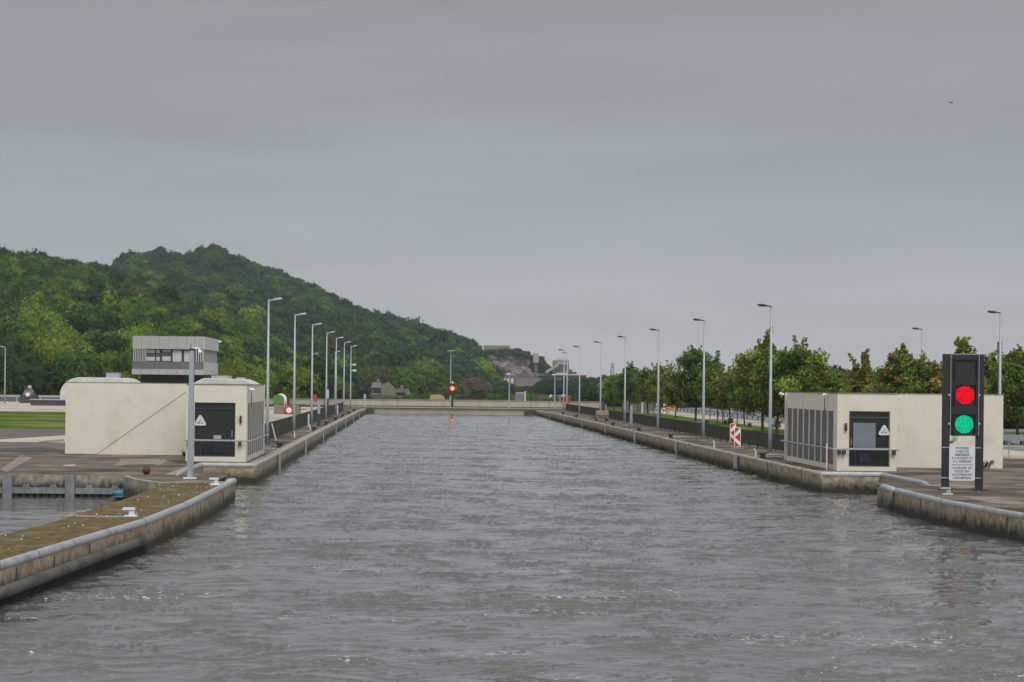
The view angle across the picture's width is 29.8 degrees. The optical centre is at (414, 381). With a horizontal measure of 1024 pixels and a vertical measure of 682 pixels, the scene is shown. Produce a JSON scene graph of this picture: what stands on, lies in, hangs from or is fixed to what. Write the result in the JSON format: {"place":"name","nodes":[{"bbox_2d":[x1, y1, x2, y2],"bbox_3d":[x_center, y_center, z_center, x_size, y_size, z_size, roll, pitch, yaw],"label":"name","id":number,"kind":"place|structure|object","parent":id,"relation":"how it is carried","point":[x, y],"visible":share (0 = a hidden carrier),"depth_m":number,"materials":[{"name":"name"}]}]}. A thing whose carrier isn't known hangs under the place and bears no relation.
{"place":"outdoors","nodes":[
{"label":"outdoors","id":0,"kind":"place"},
{"bbox_2d":[19,385,38,402],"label":"winch machine","id":1,"kind":"object","parent":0,"point":[27,395],"visible":0.98,"depth_m":300.08,"materials":[{"name":"metal"}]},
{"bbox_2d":[0,411,64,428],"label":"lawn","id":2,"kind":"structure","parent":0,"point":[46,420],"depth_m":180.90,"materials":[{"name":"green plant"}]},
{"bbox_2d":[0,428,64,452],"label":"pavement","id":3,"kind":"structure","parent":0,"point":[8,433],"depth_m":128.80,"materials":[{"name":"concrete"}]},
{"bbox_2d":[0,447,59,451],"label":"paving patch","id":4,"kind":"object","parent":3,"relation":"on","point":[32,449],"visible":1,"depth_m":105.31,"materials":[{"name":"concrete"}]},
{"bbox_2d":[0,496,122,534],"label":"basin water","id":5,"kind":"structure","parent":0,"point":[18,513],"depth_m":71.31,"materials":[{"name":"grey liquid"}]},
{"bbox_2d":[60,372,140,398],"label":"vaulted hall","id":6,"kind":"structure","parent":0,"point":[113,376],"depth_m":285.00,"materials":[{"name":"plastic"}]},
{"bbox_2d":[0,401,322,441],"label":"forecourt","id":7,"kind":"structure","parent":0,"point":[17,406],"depth_m":234.26,"materials":[{"name":"concrete"}]},
{"bbox_2d":[0,346,5,402],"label":"street lamp","id":8,"kind":"object","parent":7,"relation":"on","point":[4,377],"visible":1,"depth_m":299.97,"materials":[{"name":"metal"}]},
{"bbox_2d":[0,395,59,401],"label":"steel barrier","id":9,"kind":"object","parent":7,"relation":"on","point":[12,398],"visible":0.24,"depth_m":318.05,"materials":[{"name":"metal"}]},
{"bbox_2d":[30,399,65,405],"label":"raised trough","id":10,"kind":"object","parent":7,"relation":"on","point":[50,402],"visible":0.32,"depth_m":275.54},
{"bbox_2d":[132,336,231,383],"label":"control tower","id":11,"kind":"structure","parent":7,"relation":"on","point":[162,359],"depth_m":190.02,"materials":[{"name":"grey glass"}]},
{"bbox_2d":[273,394,286,406],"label":"domed container","id":12,"kind":"object","parent":7,"relation":"on","point":[279,398],"visible":0.83,"depth_m":288.00,"materials":[{"name":"metal"}]},
{"bbox_2d":[284,406,292,413],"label":"round sign","id":13,"kind":"object","parent":7,"relation":"on","point":[288,410],"visible":0.94,"depth_m":225.09,"materials":[{"name":"metal"}]},
{"bbox_2d":[0,407,360,483],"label":"pavement","id":14,"kind":"structure","parent":0,"point":[87,467],"depth_m":86.77,"materials":[{"name":"concrete"}]},
{"bbox_2d":[0,455,30,471],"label":"paving patch","id":15,"kind":"object","parent":14,"relation":"on","point":[21,459],"visible":1,"depth_m":89.28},
{"bbox_2d":[0,457,185,465],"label":"worn paving","id":16,"kind":"structure","parent":14,"relation":"on","point":[36,460],"depth_m":91.90,"materials":[{"name":"concrete"}]},
{"bbox_2d":[114,458,166,465],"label":"paving patch","id":17,"kind":"object","parent":14,"relation":"on","point":[157,461],"visible":1,"depth_m":91.68,"materials":[{"name":"concrete"}]},
{"bbox_2d":[65,377,268,461],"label":"gate control hut","id":18,"kind":"object","parent":14,"relation":"on","point":[125,418],"visible":0.98,"depth_m":100.27,"materials":[{"name":"beige paint"}]},
{"bbox_2d":[194,402,235,456],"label":"metal door","id":19,"kind":"structure","parent":18,"relation":"in","point":[219,418],"depth_m":93.03,"materials":[{"name":"metal"}]},
{"bbox_2d":[183,345,201,478],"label":"camera mast","id":20,"kind":"object","parent":14,"relation":"on","point":[190,451],"visible":1,"depth_m":76.50,"materials":[{"name":"metal"}]},
{"bbox_2d":[264,298,281,446],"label":"street lamp","id":21,"kind":"object","parent":14,"relation":"on","point":[267,404],"visible":0.97,"depth_m":114.44,"materials":[{"name":"metal"}]},
{"bbox_2d":[291,313,305,434],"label":"street lamp","id":22,"kind":"object","parent":14,"relation":"on","point":[294,390],"visible":0.98,"depth_m":139.72,"materials":[{"name":"metal"}]},
{"bbox_2d":[265,402,342,440],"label":"fence","id":23,"kind":"object","parent":14,"relation":"on","point":[281,427],"visible":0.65,"depth_m":154.43,"materials":[{"name":"metal"}]},
{"bbox_2d":[310,323,321,426],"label":"street lamp","id":24,"kind":"object","parent":14,"relation":"on","point":[311,418],"visible":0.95,"depth_m":163.67,"materials":[{"name":"metal"}]},
{"bbox_2d":[317,401,320,425],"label":"board post","id":25,"kind":"object","parent":14,"relation":"on","point":[318,418],"visible":1,"depth_m":167.92,"materials":[{"name":"metal"}]},
{"bbox_2d":[324,331,334,420],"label":"street lamp","id":26,"kind":"object","parent":14,"relation":"on","point":[326,381],"visible":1,"depth_m":190.36,"materials":[{"name":"metal"}]},
{"bbox_2d":[334,337,343,416],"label":"street lamp","id":27,"kind":"object","parent":14,"relation":"on","point":[336,381],"visible":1,"depth_m":213.60,"materials":[{"name":"metal"}]},
{"bbox_2d":[343,341,350,412],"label":"street lamp","id":28,"kind":"object","parent":14,"relation":"on","point":[344,380],"visible":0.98,"depth_m":237.77,"materials":[{"name":"metal"}]},
{"bbox_2d":[350,345,356,409],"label":"street lamp","id":29,"kind":"object","parent":14,"relation":"on","point":[350,379],"visible":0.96,"depth_m":262.72,"materials":[{"name":"metal"}]},
{"bbox_2d":[274,402,299,413],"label":"concrete block","id":30,"kind":"object","parent":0,"point":[279,409],"depth_m":225.28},
{"bbox_2d":[488,353,531,378],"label":"quarry cliff","id":31,"kind":"structure","parent":0,"point":[509,363],"depth_m":1505.98,"materials":[{"name":"stone"}]},
{"bbox_2d":[0,413,1023,681],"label":"water","id":32,"kind":"structure","parent":0,"point":[388,547],"depth_m":45.30,"materials":[{"name":"grey liquid"}]},
{"bbox_2d":[549,418,778,480],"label":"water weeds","id":33,"kind":"object","parent":32,"relation":"in","point":[693,457],"visible":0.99,"depth_m":130.66,"materials":[{"name":"green plant"}]},
{"bbox_2d":[0,0,1023,383],"label":"sky","id":34,"kind":"structure","parent":0,"point":[551,176],"materials":[{"name":"grey"}]},
{"bbox_2d":[484,348,556,386],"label":"quarry scrub","id":35,"kind":"object","parent":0,"point":[543,366],"visible":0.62,"depth_m":1498.52,"materials":[{"name":"green plant"}]},
{"bbox_2d":[32,386,1022,484],"bbox_3d":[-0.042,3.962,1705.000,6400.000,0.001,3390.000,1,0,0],"label":"ground","id":36,"kind":"structure","parent":0,"point":[541,397],"depth_m":469.06,"materials":[{"name":"concrete"}]},
{"bbox_2d":[0,474,168,498],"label":"basin wall","id":37,"kind":"structure","parent":36,"relation":"on","point":[12,485],"depth_m":78.22,"materials":[{"name":"grey concrete"}]},
{"bbox_2d":[0,478,236,603],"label":"guide wall","id":38,"kind":"structure","parent":36,"relation":"on","point":[55,553],"depth_m":49.64,"materials":[{"name":"concrete"}]},
{"bbox_2d":[78,516,136,516],"bbox_3d":[-8.756,3.838,54.724,1.680,0.040,0.035,1,0,0],"label":"conduit pipe","id":39,"kind":"object","parent":38,"relation":"on","point":[107,516],"visible":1,"depth_m":54.71,"materials":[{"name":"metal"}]},
{"bbox_2d":[122,507,137,516],"bbox_3d":[-8.148,3.725,54.947,0.408,0.260,0.400,1,0,0],"label":"mooring cleat","id":40,"kind":"object","parent":38,"relation":"on","point":[131,511],"visible":1,"depth_m":54.84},
{"bbox_2d":[164,462,255,483],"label":"gate recess wall","id":41,"kind":"structure","parent":36,"relation":"on","point":[241,474],"depth_m":86.98,"materials":[{"name":"grey concrete"}]},
{"bbox_2d":[243,410,360,483],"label":"quay wall","id":42,"kind":"structure","parent":36,"relation":"on","point":[268,464],"depth_m":116.30,"materials":[{"name":"grey concrete"}]},
{"bbox_2d":[0,363,609,400],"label":"distant wood","id":43,"kind":"object","parent":36,"relation":"on","point":[416,381],"visible":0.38,"depth_m":637.74,"materials":[{"name":"green plant"}]},
{"bbox_2d":[371,379,395,394],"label":"house","id":44,"kind":"structure","parent":36,"relation":"on","point":[378,388],"depth_m":558.80,"materials":[{"name":"stone"}]},
{"bbox_2d":[396,385,410,394],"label":"house","id":45,"kind":"structure","parent":36,"relation":"on","point":[401,391],"depth_m":575.00,"materials":[{"name":"stone"}]},
{"bbox_2d":[265,398,604,408],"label":"parapet wall","id":46,"kind":"structure","parent":36,"relation":"on","point":[446,403],"depth_m":297.00,"materials":[{"name":"concrete"}]},
{"bbox_2d":[430,395,444,399],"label":"straw stack","id":47,"kind":"object","parent":36,"relation":"on","point":[437,397],"visible":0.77,"depth_m":438.00,"materials":[{"name":"yellow plant"}]},
{"bbox_2d":[347,406,562,417],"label":"cross quay wall","id":48,"kind":"structure","parent":36,"relation":"on","point":[458,410],"depth_m":284.50,"materials":[{"name":"concrete"}]},
{"bbox_2d":[449,382,454,406],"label":"signal light","id":49,"kind":"object","parent":48,"relation":"on","point":[451,390],"visible":0.97,"depth_m":287.30,"materials":[{"name":"black paint"}]},
{"bbox_2d":[515,391,525,400],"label":"glass shed","id":50,"kind":"structure","parent":36,"relation":"on","point":[520,396],"depth_m":380.00,"materials":[{"name":"glass"}]},
{"bbox_2d":[505,353,586,386],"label":"quarry plant","id":51,"kind":"object","parent":36,"relation":"on","point":[525,379],"visible":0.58,"depth_m":1251.00,"materials":[{"name":"concrete"}]},
{"bbox_2d":[548,412,833,491],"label":"quay wall","id":52,"kind":"structure","parent":36,"relation":"on","point":[805,478],"depth_m":111.55,"materials":[{"name":"concrete"}]},
{"bbox_2d":[577,360,1023,428],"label":"tree belt","id":53,"kind":"object","parent":36,"relation":"on","point":[590,394],"visible":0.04,"depth_m":336.08,"materials":[{"name":"green plant"}]},
{"bbox_2d":[821,472,930,493],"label":"gate recess wall","id":54,"kind":"structure","parent":36,"relation":"on","point":[849,482],"depth_m":84.28,"materials":[{"name":"concrete"}]},
{"bbox_2d":[877,484,1023,542],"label":"guide wall","id":55,"kind":"structure","parent":36,"relation":"on","point":[989,521],"depth_m":63.98,"materials":[{"name":"concrete"}]},
{"bbox_2d":[590,410,608,420],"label":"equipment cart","id":56,"kind":"object","parent":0,"point":[601,414],"visible":1,"depth_m":205.83,"materials":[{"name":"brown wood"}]},
{"bbox_2d":[542,410,1023,512],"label":"pavement","id":57,"kind":"structure","parent":0,"point":[1011,470],"depth_m":88.66,"materials":[{"name":"concrete"}]},
{"bbox_2d":[558,349,564,411],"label":"street lamp","id":58,"kind":"object","parent":57,"relation":"on","point":[563,378],"visible":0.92,"depth_m":264.05,"materials":[{"name":"metal"}]},
{"bbox_2d":[562,352,567,403],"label":"street lamp","id":59,"kind":"object","parent":57,"relation":"on","point":[567,381],"visible":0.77,"depth_m":287.95,"materials":[{"name":"metal"}]},
{"bbox_2d":[574,346,579,414],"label":"street lamp","id":60,"kind":"object","parent":57,"relation":"on","point":[579,382],"visible":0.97,"depth_m":238.90,"materials":[{"name":"metal"}]},
{"bbox_2d":[594,341,601,419],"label":"street lamp","id":61,"kind":"object","parent":57,"relation":"on","point":[600,373],"visible":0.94,"depth_m":211.78,"materials":[{"name":"metal"}]},
{"bbox_2d":[617,336,626,424],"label":"street lamp","id":62,"kind":"object","parent":57,"relation":"on","point":[624,420],"visible":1,"depth_m":187.27,"materials":[{"name":"metal"}]},
{"bbox_2d":[649,328,658,430],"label":"street lamp","id":63,"kind":"object","parent":57,"relation":"on","point":[657,427],"visible":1,"depth_m":161.67,"materials":[{"name":"metal"}]},
{"bbox_2d":[566,404,783,450],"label":"fence","id":64,"kind":"object","parent":57,"relation":"on","point":[758,439],"visible":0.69,"depth_m":150.05,"materials":[{"name":"metal"}]},
{"bbox_2d":[693,318,706,440],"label":"street lamp","id":65,"kind":"object","parent":57,"relation":"on","point":[703,412],"visible":1,"depth_m":136.25,"materials":[{"name":"metal"}]},
{"bbox_2d":[726,423,735,443],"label":"arrow plate","id":66,"kind":"object","parent":57,"relation":"on","point":[732,426],"visible":0.75,"depth_m":129.79,"materials":[{"name":"plastic"}]},
{"bbox_2d":[730,427,743,448],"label":"arrow plate","id":67,"kind":"object","parent":57,"relation":"on","point":[737,437],"visible":1,"depth_m":119.42,"materials":[{"name":"plastic"}]},
{"bbox_2d":[757,304,772,453],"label":"street lamp","id":68,"kind":"object","parent":57,"relation":"on","point":[770,409],"visible":0.94,"depth_m":110.62,"materials":[{"name":"metal"}]},
{"bbox_2d":[826,443,828,469],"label":"marker post","id":69,"kind":"object","parent":57,"relation":"on","point":[827,459],"visible":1,"depth_m":90.87,"materials":[{"name":"white paint"}]},
{"bbox_2d":[780,392,1003,470],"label":"gate control hut","id":70,"kind":"object","parent":57,"relation":"on","point":[873,431],"visible":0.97,"depth_m":94.40,"materials":[{"name":"beige paint"}]},
{"bbox_2d":[849,411,889,466],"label":"metal door","id":71,"kind":"structure","parent":70,"relation":"in","point":[878,458],"depth_m":90.12,"materials":[{"name":"metal"}]},
{"bbox_2d":[939,487,952,494],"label":"mooring cleat","id":72,"kind":"object","parent":57,"relation":"on","point":[947,491],"visible":1,"depth_m":70.72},
{"bbox_2d":[922,484,991,488],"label":"paving patch","id":73,"kind":"object","parent":57,"relation":"on","point":[957,486],"visible":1,"depth_m":76.76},
{"bbox_2d":[937,354,986,490],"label":"signal light","id":74,"kind":"object","parent":57,"relation":"on","point":[962,394],"visible":0.99,"depth_m":73.75,"materials":[{"name":"black paint"}]},
{"bbox_2d":[961,496,1022,505],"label":"paving patch","id":75,"kind":"object","parent":57,"relation":"on","point":[999,500],"visible":1,"depth_m":67.30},
{"bbox_2d":[564,409,1023,434],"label":"lawn","id":76,"kind":"structure","parent":0,"point":[742,426],"depth_m":202.57,"materials":[{"name":"green plant"}]},
{"bbox_2d":[597,373,620,409],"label":"broadleaf tree","id":77,"kind":"object","parent":76,"relation":"on","point":[607,389],"visible":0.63,"depth_m":284.25,"materials":[{"name":"green plant"}]},
{"bbox_2d":[608,361,645,412],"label":"broadleaf tree","id":78,"kind":"object","parent":76,"relation":"on","point":[630,371],"visible":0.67,"depth_m":261.52,"materials":[{"name":"green plant"}]},
{"bbox_2d":[622,399,653,411],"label":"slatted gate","id":79,"kind":"structure","parent":76,"relation":"on","point":[636,406],"depth_m":272.00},
{"bbox_2d":[629,362,662,413],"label":"broadleaf tree","id":80,"kind":"object","parent":76,"relation":"on","point":[639,380],"visible":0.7,"depth_m":253.57,"materials":[{"name":"green plant"}]},
{"bbox_2d":[643,360,672,415],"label":"broadleaf tree","id":81,"kind":"object","parent":76,"relation":"on","point":[653,380],"visible":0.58,"depth_m":241.71,"materials":[{"name":"green plant"}]},
{"bbox_2d":[659,367,686,417],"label":"broadleaf tree","id":82,"kind":"object","parent":76,"relation":"on","point":[672,399],"visible":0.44,"depth_m":224.68,"materials":[{"name":"green plant"}]},
{"bbox_2d":[660,344,725,420],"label":"broadleaf tree","id":83,"kind":"object","parent":76,"relation":"on","point":[691,364],"visible":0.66,"depth_m":207.32,"materials":[{"name":"green plant"}]},
{"bbox_2d":[696,364,734,423],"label":"broadleaf tree","id":84,"kind":"object","parent":76,"relation":"on","point":[709,397],"visible":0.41,"depth_m":197.75,"materials":[{"name":"green plant"}]},
{"bbox_2d":[705,418,732,423],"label":"bench","id":85,"kind":"object","parent":76,"relation":"on","point":[724,420],"visible":0.68,"depth_m":193.82,"materials":[{"name":"concrete"}]},
{"bbox_2d":[707,367,739,424],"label":"broadleaf tree","id":86,"kind":"object","parent":76,"relation":"on","point":[718,388],"visible":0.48,"depth_m":189.56,"materials":[{"name":"green plant"}]},
{"bbox_2d":[718,367,754,425],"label":"broadleaf tree","id":87,"kind":"object","parent":76,"relation":"on","point":[730,386],"visible":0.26,"depth_m":185.68,"materials":[{"name":"green plant"}]},
{"bbox_2d":[730,326,780,431],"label":"broadleaf tree","id":88,"kind":"object","parent":76,"relation":"on","point":[742,360],"visible":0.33,"depth_m":163.81,"materials":[{"name":"green plant"}]},
{"bbox_2d":[742,346,792,433],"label":"broadleaf tree","id":89,"kind":"object","parent":76,"relation":"on","point":[754,393],"visible":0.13,"depth_m":158.02,"materials":[{"name":"green plant"}]},
{"bbox_2d":[748,335,840,416],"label":"broadleaf tree","id":90,"kind":"object","parent":76,"relation":"on","point":[804,363],"visible":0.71,"depth_m":147.10,"materials":[{"name":"green plant"}]},
{"bbox_2d":[811,356,851,392],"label":"broadleaf tree","id":91,"kind":"object","parent":76,"relation":"on","point":[838,376],"visible":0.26,"depth_m":149.01,"materials":[{"name":"green plant"}]},
{"bbox_2d":[860,348,879,387],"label":"broadleaf tree","id":92,"kind":"object","parent":76,"relation":"on","point":[870,371],"visible":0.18,"depth_m":174.67,"materials":[{"name":"green plant"}]},
{"bbox_2d":[984,342,1023,434],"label":"broadleaf tree","id":93,"kind":"object","parent":76,"relation":"on","point":[1012,376],"visible":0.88,"depth_m":159.08,"materials":[{"name":"green plant"}]},
{"bbox_2d":[1003,440,1023,444],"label":"stone kerb","id":94,"kind":"structure","parent":76,"relation":"on","point":[1005,442],"depth_m":133.68,"materials":[{"name":"stone"}]},
{"bbox_2d":[652,410,1023,458],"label":"path","id":95,"kind":"structure","parent":0,"point":[1016,454],"depth_m":204.41,"materials":[{"name":"concrete"}]},
{"bbox_2d":[746,421,780,427],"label":"bench","id":96,"kind":"object","parent":95,"relation":"on","point":[749,424],"visible":0.79,"depth_m":181.15,"materials":[{"name":"metal"}]},
{"bbox_2d":[987,310,1001,393],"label":"street lamp","id":97,"kind":"object","parent":95,"relation":"on","point":[1000,351],"visible":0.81,"depth_m":116.75,"materials":[{"name":"metal"}]},
{"bbox_2d":[1003,435,1023,457],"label":"railing","id":98,"kind":"object","parent":95,"relation":"on","point":[1008,446],"visible":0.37,"depth_m":108.58,"materials":[{"name":"metal"}]},
{"bbox_2d":[654,407,1023,451],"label":"road","id":99,"kind":"structure","parent":0,"point":[1015,439],"depth_m":237.37,"materials":[{"name":"asphalt"}]},
{"bbox_2d":[838,353,882,392],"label":"broadleaf tree","id":100,"kind":"object","parent":99,"relation":"on","point":[859,380],"visible":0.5,"depth_m":171.11,"materials":[{"name":"green plant"}]},
{"bbox_2d":[872,342,930,393],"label":"broadleaf tree","id":101,"kind":"object","parent":99,"relation":"on","point":[896,365],"visible":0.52,"depth_m":149.39,"materials":[{"name":"green plant"}]},
{"bbox_2d":[912,327,922,354],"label":"street lamp","id":102,"kind":"object","parent":99,"relation":"on","point":[913,328],"visible":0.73,"depth_m":151.46,"materials":[{"name":"metal"}]},
{"bbox_2d":[902,350,941,393],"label":"broadleaf tree","id":103,"kind":"object","parent":99,"relation":"on","point":[930,373],"visible":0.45,"depth_m":148.94,"materials":[{"name":"green plant"}]},
{"bbox_2d":[940,336,992,393],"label":"broadleaf tree","id":104,"kind":"object","parent":99,"relation":"on","point":[963,346],"visible":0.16,"depth_m":149.67,"materials":[{"name":"green plant"}]},
{"bbox_2d":[984,352,1009,413],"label":"broadleaf tree","id":105,"kind":"object","parent":99,"relation":"on","point":[987,361],"visible":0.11,"depth_m":164.65,"materials":[{"name":"green plant"}]},
{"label":"quarry plateau","id":106,"kind":"structure","parent":0,"visible":0},
{"bbox_2d":[484,345,509,351],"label":"quarry terrace","id":107,"kind":"structure","parent":106,"relation":"on","point":[497,347],"depth_m":1520.00,"materials":[{"name":"concrete"}]},
{"bbox_3d":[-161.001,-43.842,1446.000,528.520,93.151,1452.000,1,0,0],"label":"far hill","id":108,"kind":"structure","parent":0,"visible":0},
{"bbox_2d":[112,242,508,387],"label":"ridge forest","id":109,"kind":"object","parent":108,"relation":"on","point":[242,287],"visible":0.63,"depth_m":1007.53,"materials":[{"name":"green plant"}]},
{"bbox_3d":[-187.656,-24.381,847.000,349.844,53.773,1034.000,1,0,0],"label":"hill","id":110,"kind":"structure","parent":0,"visible":0},
{"bbox_2d":[0,245,365,398],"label":"hill forest","id":111,"kind":"object","parent":110,"relation":"on","point":[63,321],"visible":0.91,"depth_m":435.99,"materials":[{"name":"green plant"}]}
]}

